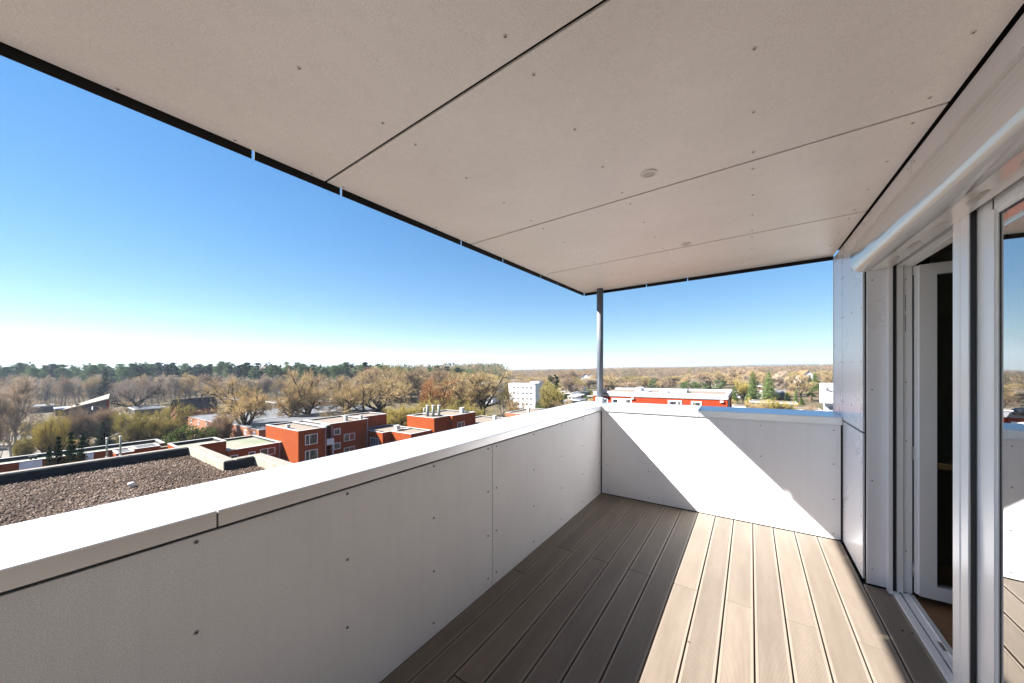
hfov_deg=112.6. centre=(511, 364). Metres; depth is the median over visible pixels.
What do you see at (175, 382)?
tree
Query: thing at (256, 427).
row house
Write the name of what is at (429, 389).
willow tree
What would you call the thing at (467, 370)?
pine tree
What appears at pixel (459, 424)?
window
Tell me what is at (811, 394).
bush
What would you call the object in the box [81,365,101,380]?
pine tree
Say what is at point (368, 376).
tree
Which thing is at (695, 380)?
tree
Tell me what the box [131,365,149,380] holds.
pine tree
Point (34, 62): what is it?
roof edge
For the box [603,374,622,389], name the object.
tree
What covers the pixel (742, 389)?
tree
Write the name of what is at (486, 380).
tree
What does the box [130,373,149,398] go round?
tree
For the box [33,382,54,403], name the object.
tree
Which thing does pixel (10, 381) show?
tree
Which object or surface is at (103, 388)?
spruce tree
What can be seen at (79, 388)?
tree
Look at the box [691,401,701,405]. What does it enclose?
window
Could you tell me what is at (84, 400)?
undergrowth
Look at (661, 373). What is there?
woods
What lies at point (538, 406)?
bush
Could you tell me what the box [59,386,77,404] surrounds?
tree
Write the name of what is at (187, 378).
tree
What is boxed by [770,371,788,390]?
birch tree
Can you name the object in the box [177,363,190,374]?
pine tree
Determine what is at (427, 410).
chimney pipe
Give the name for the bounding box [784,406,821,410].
bungalow
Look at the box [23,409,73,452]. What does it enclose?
tree
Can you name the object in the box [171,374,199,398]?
tree
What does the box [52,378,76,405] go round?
tree
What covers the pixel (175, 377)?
tree
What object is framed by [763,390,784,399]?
house
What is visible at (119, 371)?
pine tree
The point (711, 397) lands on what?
red building
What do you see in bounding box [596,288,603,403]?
corner post
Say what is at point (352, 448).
window
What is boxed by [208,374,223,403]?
tree
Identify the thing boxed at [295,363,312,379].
pine tree
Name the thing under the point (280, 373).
pine tree
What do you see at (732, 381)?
tree
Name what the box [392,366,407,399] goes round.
tree
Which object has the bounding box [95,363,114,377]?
pine tree
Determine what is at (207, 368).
pine tree
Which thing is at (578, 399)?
bungalow
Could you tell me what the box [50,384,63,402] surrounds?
tree
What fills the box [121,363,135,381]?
pine tree
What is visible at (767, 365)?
wooded hill
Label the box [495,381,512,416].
tree
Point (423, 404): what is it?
shrub
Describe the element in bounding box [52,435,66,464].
spruce tree
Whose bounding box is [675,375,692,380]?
tree
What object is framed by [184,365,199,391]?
pine tree
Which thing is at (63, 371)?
pine tree
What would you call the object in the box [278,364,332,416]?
tree
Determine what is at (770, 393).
spruce tree
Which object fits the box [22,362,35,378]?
pine tree
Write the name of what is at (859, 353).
facade wall
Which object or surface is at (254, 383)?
tree
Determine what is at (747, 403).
shrub
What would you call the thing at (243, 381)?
tree
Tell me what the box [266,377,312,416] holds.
tree
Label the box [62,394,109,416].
house
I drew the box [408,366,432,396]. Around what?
tree
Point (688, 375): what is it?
tree
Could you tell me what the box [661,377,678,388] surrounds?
tree
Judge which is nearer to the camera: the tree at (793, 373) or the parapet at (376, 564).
the parapet at (376, 564)
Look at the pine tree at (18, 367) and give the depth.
306.27 m
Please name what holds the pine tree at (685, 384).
on the ground
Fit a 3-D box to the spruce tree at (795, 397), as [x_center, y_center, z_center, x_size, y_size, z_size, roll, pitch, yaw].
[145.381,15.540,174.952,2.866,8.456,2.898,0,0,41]
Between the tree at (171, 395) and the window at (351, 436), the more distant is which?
the tree at (171, 395)
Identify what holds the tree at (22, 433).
on the ground
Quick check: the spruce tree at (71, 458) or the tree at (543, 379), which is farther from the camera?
the tree at (543, 379)
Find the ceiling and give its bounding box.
[0,0,1023,292]
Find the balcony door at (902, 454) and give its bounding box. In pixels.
[886,225,952,682]
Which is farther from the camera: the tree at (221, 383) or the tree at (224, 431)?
the tree at (221, 383)
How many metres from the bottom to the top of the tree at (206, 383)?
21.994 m
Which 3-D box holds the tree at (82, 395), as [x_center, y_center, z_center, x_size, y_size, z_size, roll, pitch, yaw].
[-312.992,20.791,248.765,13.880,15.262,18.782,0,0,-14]
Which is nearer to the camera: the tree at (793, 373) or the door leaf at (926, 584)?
the door leaf at (926, 584)
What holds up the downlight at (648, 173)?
attached to the ceiling
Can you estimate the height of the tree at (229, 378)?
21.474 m
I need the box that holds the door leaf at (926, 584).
[914,261,952,603]
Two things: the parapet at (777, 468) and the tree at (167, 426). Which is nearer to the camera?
the parapet at (777, 468)
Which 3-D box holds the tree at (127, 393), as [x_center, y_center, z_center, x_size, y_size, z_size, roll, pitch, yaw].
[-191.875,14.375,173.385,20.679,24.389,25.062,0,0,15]
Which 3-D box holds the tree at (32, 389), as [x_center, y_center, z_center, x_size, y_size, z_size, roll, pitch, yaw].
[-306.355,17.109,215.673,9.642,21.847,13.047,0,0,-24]
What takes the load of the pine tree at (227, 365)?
on the ground
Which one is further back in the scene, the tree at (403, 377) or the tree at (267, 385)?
the tree at (267, 385)
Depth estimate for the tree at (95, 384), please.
223.33 m
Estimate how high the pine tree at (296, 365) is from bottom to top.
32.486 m
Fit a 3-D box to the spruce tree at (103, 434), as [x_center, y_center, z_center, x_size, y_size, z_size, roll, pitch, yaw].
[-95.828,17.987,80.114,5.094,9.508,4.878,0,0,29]
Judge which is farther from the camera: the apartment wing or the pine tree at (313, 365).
the pine tree at (313, 365)
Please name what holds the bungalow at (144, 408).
on the ground
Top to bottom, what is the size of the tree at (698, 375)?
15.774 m
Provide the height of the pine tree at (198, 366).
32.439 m
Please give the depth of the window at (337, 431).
71.15 m
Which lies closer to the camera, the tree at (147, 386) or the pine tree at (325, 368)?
the tree at (147, 386)
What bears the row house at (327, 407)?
on the ground
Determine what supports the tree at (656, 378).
on the ground
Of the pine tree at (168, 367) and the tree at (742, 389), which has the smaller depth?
the tree at (742, 389)
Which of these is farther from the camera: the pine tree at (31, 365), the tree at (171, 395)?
the pine tree at (31, 365)
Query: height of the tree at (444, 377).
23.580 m
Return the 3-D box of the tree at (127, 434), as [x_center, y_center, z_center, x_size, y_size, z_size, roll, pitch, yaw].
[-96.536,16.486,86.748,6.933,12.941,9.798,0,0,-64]
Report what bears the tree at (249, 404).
on the ground
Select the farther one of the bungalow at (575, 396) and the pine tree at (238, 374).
the pine tree at (238, 374)
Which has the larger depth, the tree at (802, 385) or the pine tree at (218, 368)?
the pine tree at (218, 368)
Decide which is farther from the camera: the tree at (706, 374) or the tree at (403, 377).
the tree at (706, 374)
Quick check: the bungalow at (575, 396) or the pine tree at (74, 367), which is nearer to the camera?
the bungalow at (575, 396)
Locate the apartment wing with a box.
[0,437,225,472]
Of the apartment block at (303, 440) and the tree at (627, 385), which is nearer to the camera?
the apartment block at (303, 440)
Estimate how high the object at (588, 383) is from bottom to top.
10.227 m
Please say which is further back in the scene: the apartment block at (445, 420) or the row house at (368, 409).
the row house at (368, 409)
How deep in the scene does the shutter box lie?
1.31 m
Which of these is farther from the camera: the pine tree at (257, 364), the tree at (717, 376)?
the pine tree at (257, 364)
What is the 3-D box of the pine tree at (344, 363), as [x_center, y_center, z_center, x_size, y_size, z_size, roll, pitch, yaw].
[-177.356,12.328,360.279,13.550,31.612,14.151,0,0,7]
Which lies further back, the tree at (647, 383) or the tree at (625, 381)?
the tree at (625, 381)
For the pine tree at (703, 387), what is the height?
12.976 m
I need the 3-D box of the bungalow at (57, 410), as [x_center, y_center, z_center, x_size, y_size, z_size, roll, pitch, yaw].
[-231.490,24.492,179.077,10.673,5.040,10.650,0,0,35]
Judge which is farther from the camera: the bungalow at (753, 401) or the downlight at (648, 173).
the bungalow at (753, 401)
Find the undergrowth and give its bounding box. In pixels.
[4,392,378,406]
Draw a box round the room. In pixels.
[909,242,952,649]
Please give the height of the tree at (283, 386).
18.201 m
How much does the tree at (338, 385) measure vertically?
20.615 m
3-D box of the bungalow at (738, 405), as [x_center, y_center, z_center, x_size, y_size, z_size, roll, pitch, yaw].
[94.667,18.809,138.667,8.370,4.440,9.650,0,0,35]
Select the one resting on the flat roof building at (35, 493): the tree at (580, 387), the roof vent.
the roof vent
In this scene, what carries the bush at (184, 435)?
on the ground
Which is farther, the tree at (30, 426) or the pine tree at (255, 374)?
the pine tree at (255, 374)
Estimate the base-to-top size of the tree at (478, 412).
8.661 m
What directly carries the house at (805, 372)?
on the ground
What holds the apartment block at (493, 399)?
on the ground
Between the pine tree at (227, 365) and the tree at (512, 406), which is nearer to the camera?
the tree at (512, 406)
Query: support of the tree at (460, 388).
on the ground
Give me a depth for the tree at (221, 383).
216.46 m
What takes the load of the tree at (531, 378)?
on the ground
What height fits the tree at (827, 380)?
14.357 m
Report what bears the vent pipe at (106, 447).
attached to the flat roof building at (35, 493)
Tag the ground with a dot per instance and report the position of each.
(495, 410)
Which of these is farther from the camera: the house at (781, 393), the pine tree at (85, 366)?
the pine tree at (85, 366)
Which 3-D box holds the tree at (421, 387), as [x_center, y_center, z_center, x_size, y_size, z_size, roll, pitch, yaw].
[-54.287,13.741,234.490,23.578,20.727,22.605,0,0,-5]
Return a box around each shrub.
[10,429,37,456]
[384,402,416,426]
[398,395,446,425]
[440,396,476,414]
[552,397,575,406]
[744,397,770,408]
[757,398,800,409]
[802,405,817,410]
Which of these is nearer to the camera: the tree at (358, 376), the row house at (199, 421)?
the row house at (199, 421)
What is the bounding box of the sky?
[0,55,838,369]
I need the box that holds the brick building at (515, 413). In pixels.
[505,408,543,417]
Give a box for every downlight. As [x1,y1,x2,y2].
[640,169,657,177]
[680,242,691,245]
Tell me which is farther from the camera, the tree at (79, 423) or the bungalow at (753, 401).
the bungalow at (753, 401)
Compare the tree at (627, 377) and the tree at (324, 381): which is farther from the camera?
the tree at (627, 377)
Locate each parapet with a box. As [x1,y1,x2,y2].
[0,401,607,682]
[601,402,842,540]
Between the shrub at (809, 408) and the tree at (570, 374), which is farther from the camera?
the tree at (570, 374)
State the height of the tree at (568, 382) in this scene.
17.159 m
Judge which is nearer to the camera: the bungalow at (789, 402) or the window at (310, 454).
the window at (310, 454)
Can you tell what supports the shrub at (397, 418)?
on the ground
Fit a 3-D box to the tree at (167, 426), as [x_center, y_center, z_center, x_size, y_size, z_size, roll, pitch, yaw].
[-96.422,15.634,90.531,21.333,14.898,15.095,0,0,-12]
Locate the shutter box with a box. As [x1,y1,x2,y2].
[850,46,1023,271]
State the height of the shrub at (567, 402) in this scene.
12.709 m
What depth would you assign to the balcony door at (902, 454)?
2.28 m
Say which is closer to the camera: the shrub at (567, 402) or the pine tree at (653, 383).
the shrub at (567, 402)
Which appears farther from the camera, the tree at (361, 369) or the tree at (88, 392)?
the tree at (361, 369)
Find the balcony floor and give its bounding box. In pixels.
[380,493,946,682]
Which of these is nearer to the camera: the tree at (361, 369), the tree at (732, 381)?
the tree at (361, 369)
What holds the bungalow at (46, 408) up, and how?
on the ground
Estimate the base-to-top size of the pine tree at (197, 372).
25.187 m
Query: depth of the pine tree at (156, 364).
364.30 m
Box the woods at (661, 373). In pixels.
[500,364,832,381]
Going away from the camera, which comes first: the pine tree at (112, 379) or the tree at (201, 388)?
the tree at (201, 388)
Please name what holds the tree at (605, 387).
on the ground
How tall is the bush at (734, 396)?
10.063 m
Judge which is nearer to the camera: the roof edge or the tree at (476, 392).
the roof edge
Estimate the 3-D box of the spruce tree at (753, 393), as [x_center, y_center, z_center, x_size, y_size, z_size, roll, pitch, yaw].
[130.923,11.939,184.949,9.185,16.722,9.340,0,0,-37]
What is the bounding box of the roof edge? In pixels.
[0,42,832,295]
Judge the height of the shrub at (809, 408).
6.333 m
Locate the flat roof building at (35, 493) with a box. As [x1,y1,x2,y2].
[0,445,293,526]
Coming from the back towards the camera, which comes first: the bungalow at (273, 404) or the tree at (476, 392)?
the bungalow at (273, 404)
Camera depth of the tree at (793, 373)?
313.28 m
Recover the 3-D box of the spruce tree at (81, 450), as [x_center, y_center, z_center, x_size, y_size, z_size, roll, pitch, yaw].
[-55.509,15.409,44.074,3.003,12.571,2.876,0,0,-10]
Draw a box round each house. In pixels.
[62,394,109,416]
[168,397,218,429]
[188,407,324,429]
[229,410,361,437]
[312,404,359,409]
[316,406,386,412]
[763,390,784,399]
[796,370,812,381]
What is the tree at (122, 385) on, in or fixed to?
on the ground
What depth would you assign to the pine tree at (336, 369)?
302.10 m
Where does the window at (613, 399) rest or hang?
in the red building at (711, 397)
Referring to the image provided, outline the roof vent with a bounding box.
[127,482,134,487]
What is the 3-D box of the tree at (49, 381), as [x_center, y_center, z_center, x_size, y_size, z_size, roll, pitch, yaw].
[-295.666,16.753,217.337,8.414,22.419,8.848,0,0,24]
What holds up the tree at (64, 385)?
on the ground
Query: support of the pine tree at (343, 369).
on the ground
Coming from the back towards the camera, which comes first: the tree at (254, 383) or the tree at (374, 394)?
the tree at (254, 383)
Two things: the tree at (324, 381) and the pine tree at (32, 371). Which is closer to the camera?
the tree at (324, 381)
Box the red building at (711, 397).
[593,387,731,406]
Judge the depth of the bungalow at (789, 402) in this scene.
148.87 m
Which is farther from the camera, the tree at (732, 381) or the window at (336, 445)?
the tree at (732, 381)
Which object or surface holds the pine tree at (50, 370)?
on the ground
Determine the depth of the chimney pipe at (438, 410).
80.74 m
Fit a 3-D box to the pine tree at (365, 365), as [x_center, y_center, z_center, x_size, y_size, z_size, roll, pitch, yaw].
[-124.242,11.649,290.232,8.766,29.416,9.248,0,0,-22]
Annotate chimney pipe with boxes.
[426,405,428,416]
[431,405,434,416]
[437,405,440,416]
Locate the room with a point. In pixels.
(940, 614)
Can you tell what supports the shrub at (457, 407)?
on the ground
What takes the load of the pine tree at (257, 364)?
on the ground
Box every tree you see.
[0,366,13,381]
[0,372,46,456]
[0,376,9,391]
[0,376,15,395]
[0,414,14,457]
[1,371,15,381]
[9,362,25,378]
[10,430,34,438]
[18,420,42,438]
[19,376,39,401]
[21,367,43,380]
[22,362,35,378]
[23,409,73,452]
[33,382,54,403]
[34,401,107,441]
[36,369,52,384]
[38,364,58,381]
[38,374,55,403]
[44,446,53,465]
[47,439,92,450]
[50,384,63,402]
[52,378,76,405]
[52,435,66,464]
[53,374,73,406]
[54,364,72,397]
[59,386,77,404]
[63,431,80,462]
[68,364,80,377]
[69,376,83,403]
[72,386,86,400]
[73,369,84,396]
[75,431,92,448]
[76,436,89,461]
[78,363,92,381]
[78,373,100,396]
[79,405,132,439]
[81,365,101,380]
[81,378,101,399]
[82,382,98,399]
[93,370,116,405]
[93,422,111,446]
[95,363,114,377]
[104,371,170,408]
[107,370,118,383]
[109,380,134,402]
[109,396,198,441]
[110,409,148,443]
[113,363,126,379]
[113,366,129,381]
[116,378,129,385]
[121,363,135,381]
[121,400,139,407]
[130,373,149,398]
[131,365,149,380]
[135,376,148,405]
[136,376,162,404]
[140,363,154,380]
[147,363,158,381]
[152,362,164,380]
[153,383,167,403]
[154,374,166,399]
[156,363,169,395]
[161,364,181,378]
[162,375,184,399]
[164,374,186,398]
[167,382,180,402]
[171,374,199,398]
[174,427,202,439]
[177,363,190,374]
[183,373,197,397]
[183,383,197,396]
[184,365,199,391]
[189,370,203,379]
[189,381,210,397]
[191,372,274,425]
[194,364,205,369]
[197,373,213,396]
[199,375,212,396]
[200,365,213,378]
[201,408,235,438]
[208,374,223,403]
[212,363,224,377]
[217,376,227,395]
[221,373,240,395]
[222,362,234,380]
[233,365,245,383]
[234,376,255,393]
[238,362,257,380]
[240,377,260,395]
[248,366,260,380]
[253,362,261,369]
[254,373,276,400]
[261,375,273,398]
[263,365,280,378]
[264,362,272,382]
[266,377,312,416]
[269,375,284,399]
[270,376,287,398]
[275,369,286,378]
[277,377,288,398]
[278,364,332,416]
[282,361,291,378]
[292,362,305,381]
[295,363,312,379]
[308,364,319,380]
[312,364,323,377]
[314,362,414,417]
[317,369,329,379]
[318,375,361,411]
[319,365,331,382]
[320,376,336,397]
[330,365,342,380]
[337,364,346,378]
[341,362,349,377]
[344,362,356,379]
[350,364,388,398]
[351,366,371,376]
[359,367,387,400]
[361,362,370,373]
[362,368,386,394]
[368,369,399,401]
[383,366,409,396]
[391,368,424,402]
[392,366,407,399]
[394,365,426,402]
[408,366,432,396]
[418,373,459,409]
[420,371,433,392]
[424,376,454,401]
[428,370,498,412]
[430,365,446,399]
[431,367,460,402]
[453,367,464,374]
[459,367,516,414]
[465,369,474,375]
[465,373,504,389]
[468,404,491,415]
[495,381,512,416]
[503,389,527,414]
[516,375,536,382]
[536,379,564,408]
[537,376,554,386]
[546,374,558,392]
[554,369,577,378]
[559,375,578,392]
[562,382,584,391]
[572,376,583,390]
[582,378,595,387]
[595,382,614,389]
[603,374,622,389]
[613,377,632,383]
[617,382,635,387]
[619,376,637,381]
[630,376,665,387]
[648,378,660,387]
[649,376,667,380]
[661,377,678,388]
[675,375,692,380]
[677,377,689,386]
[679,381,698,388]
[684,372,698,387]
[685,372,712,381]
[690,378,707,386]
[693,382,709,388]
[702,372,717,385]
[711,371,726,384]
[712,379,725,388]
[727,365,753,385]
[727,377,740,385]
[731,368,764,383]
[733,378,749,402]
[739,374,756,395]
[745,372,762,400]
[759,371,780,400]
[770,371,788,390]
[781,375,794,392]
[783,371,817,400]
[786,372,801,380]
[793,387,798,402]
[805,373,819,392]
[817,373,832,382]
[819,370,832,378]
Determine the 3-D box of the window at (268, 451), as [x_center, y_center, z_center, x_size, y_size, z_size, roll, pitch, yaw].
[-45.831,16.266,64.053,0.067,1.303,2.431,0,0,35]
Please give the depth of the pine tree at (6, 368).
293.56 m
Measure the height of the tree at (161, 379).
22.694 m
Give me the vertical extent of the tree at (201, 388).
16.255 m
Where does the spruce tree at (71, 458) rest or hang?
on the ground
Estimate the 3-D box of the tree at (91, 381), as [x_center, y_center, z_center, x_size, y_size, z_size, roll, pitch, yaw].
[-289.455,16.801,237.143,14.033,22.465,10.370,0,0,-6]
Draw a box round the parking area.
[0,444,95,457]
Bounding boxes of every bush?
[159,423,221,445]
[535,398,547,408]
[731,386,738,402]
[783,393,789,400]
[798,397,804,404]
[806,392,816,396]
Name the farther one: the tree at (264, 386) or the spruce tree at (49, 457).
the tree at (264, 386)
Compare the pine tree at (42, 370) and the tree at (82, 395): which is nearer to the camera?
the tree at (82, 395)
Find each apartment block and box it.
[223,412,430,462]
[407,410,505,433]
[464,381,504,403]
[508,381,542,408]
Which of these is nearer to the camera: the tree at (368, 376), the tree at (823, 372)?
the tree at (368, 376)
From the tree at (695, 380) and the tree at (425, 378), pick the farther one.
the tree at (695, 380)
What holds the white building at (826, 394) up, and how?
on the ground
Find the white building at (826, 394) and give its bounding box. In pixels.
[820,383,832,410]
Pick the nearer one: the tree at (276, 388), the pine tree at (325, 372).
the tree at (276, 388)
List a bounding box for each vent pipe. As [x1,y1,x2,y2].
[105,438,107,457]
[119,436,121,455]
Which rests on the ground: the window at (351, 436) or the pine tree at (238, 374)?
the pine tree at (238, 374)
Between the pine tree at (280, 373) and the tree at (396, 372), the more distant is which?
the pine tree at (280, 373)
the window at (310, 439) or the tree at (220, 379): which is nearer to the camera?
the window at (310, 439)
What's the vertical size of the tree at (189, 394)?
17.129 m
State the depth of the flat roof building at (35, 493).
13.78 m
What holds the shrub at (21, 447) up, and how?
on the ground
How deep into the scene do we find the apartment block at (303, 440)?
70.27 m
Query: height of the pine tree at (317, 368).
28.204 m
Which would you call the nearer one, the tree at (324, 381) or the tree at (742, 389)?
the tree at (742, 389)
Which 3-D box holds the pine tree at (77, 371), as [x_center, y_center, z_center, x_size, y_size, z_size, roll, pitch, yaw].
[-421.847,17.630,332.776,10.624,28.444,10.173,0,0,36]
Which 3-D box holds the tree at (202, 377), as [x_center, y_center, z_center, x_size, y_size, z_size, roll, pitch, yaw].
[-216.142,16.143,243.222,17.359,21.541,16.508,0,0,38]
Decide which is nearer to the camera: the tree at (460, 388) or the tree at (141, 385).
the tree at (460, 388)
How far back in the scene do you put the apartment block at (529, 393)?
171.14 m
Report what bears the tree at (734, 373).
on the ground
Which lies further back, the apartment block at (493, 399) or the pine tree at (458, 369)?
the pine tree at (458, 369)
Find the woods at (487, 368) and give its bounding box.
[20,361,509,387]
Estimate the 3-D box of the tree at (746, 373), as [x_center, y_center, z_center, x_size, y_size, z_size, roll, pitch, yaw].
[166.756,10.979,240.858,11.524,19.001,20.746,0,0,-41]
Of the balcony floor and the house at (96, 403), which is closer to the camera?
the balcony floor
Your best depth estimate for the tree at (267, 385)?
236.70 m
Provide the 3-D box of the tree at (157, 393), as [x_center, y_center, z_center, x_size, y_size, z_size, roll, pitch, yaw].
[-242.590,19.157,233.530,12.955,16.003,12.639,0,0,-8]
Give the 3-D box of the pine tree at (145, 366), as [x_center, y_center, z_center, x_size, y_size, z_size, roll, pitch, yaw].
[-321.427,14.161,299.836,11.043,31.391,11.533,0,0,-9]
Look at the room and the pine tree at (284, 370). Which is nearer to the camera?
the room
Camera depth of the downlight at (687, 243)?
2.96 m
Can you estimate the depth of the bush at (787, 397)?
169.58 m
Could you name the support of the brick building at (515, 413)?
on the ground
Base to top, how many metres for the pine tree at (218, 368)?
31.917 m
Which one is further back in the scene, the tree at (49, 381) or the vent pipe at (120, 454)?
the tree at (49, 381)
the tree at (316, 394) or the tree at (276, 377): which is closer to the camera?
the tree at (316, 394)
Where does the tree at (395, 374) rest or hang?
on the ground
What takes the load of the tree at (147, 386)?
on the ground
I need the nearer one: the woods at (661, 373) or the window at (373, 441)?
the window at (373, 441)
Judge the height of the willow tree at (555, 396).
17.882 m
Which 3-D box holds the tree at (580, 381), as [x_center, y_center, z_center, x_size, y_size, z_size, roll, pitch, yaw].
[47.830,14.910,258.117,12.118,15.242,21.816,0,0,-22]
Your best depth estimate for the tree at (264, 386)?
231.58 m
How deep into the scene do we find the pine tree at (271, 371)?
300.11 m
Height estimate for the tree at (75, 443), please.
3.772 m
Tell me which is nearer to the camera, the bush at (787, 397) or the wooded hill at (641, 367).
the bush at (787, 397)
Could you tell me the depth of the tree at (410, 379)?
209.74 m
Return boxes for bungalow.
[22,404,54,413]
[53,406,68,415]
[127,405,165,415]
[265,400,290,408]
[567,395,581,398]
[570,398,585,402]
[579,391,589,396]
[732,404,756,407]
[749,400,760,404]
[752,399,796,406]
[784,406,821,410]
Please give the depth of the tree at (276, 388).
222.47 m
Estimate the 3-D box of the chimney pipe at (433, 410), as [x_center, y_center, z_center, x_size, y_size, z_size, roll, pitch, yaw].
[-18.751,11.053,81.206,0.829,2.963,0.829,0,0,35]
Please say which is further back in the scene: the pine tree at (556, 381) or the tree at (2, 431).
the pine tree at (556, 381)
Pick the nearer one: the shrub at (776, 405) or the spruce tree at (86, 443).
the spruce tree at (86, 443)
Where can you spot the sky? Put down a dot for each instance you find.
(127, 236)
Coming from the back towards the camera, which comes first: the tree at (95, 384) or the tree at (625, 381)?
the tree at (625, 381)
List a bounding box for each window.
[260,447,274,454]
[305,433,317,444]
[305,449,317,460]
[334,428,340,434]
[334,442,340,449]
[344,433,354,441]
[344,446,354,452]
[370,437,377,445]
[457,421,464,427]
[612,398,631,402]
[668,400,681,404]
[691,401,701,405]
[953,176,1023,682]
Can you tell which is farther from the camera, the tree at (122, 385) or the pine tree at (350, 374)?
the pine tree at (350, 374)
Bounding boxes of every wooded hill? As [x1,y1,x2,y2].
[592,366,701,368]
[697,364,832,366]
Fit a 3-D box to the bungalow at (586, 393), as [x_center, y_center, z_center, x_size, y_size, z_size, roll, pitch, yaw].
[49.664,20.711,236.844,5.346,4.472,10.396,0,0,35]
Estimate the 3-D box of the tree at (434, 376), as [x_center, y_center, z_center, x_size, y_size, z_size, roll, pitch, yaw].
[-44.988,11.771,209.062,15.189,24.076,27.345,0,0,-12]
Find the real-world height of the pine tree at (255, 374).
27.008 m
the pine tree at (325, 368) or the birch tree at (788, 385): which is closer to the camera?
the birch tree at (788, 385)
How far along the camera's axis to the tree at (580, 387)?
241.19 m
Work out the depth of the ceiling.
1.35 m
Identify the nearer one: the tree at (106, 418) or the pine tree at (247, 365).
the tree at (106, 418)
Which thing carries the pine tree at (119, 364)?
on the ground
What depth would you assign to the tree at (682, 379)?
307.05 m
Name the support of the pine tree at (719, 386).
on the ground
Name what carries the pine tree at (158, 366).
on the ground
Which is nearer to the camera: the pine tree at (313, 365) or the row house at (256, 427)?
the row house at (256, 427)
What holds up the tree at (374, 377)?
on the ground
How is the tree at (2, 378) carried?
on the ground
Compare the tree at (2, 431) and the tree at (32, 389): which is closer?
the tree at (2, 431)
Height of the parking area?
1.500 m
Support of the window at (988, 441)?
attached to the facade wall
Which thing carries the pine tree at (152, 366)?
on the ground
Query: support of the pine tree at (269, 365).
on the ground
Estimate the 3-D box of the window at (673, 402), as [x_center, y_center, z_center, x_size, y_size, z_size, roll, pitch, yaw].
[26.403,6.491,55.346,2.058,1.495,0.067,0,0,35]
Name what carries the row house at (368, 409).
on the ground
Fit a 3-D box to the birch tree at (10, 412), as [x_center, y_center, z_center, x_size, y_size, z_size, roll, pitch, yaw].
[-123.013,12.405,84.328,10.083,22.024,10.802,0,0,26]
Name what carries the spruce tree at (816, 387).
on the ground
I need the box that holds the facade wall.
[833,13,1023,593]
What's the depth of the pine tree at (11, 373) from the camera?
294.38 m
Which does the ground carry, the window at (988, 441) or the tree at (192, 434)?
the tree at (192, 434)
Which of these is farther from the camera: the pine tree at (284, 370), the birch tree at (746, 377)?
the pine tree at (284, 370)
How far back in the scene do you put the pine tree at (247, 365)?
302.18 m
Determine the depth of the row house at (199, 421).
112.53 m
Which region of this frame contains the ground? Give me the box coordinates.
[0,366,831,443]
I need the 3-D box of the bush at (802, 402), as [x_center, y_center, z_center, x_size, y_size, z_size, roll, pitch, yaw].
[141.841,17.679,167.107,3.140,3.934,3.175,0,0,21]

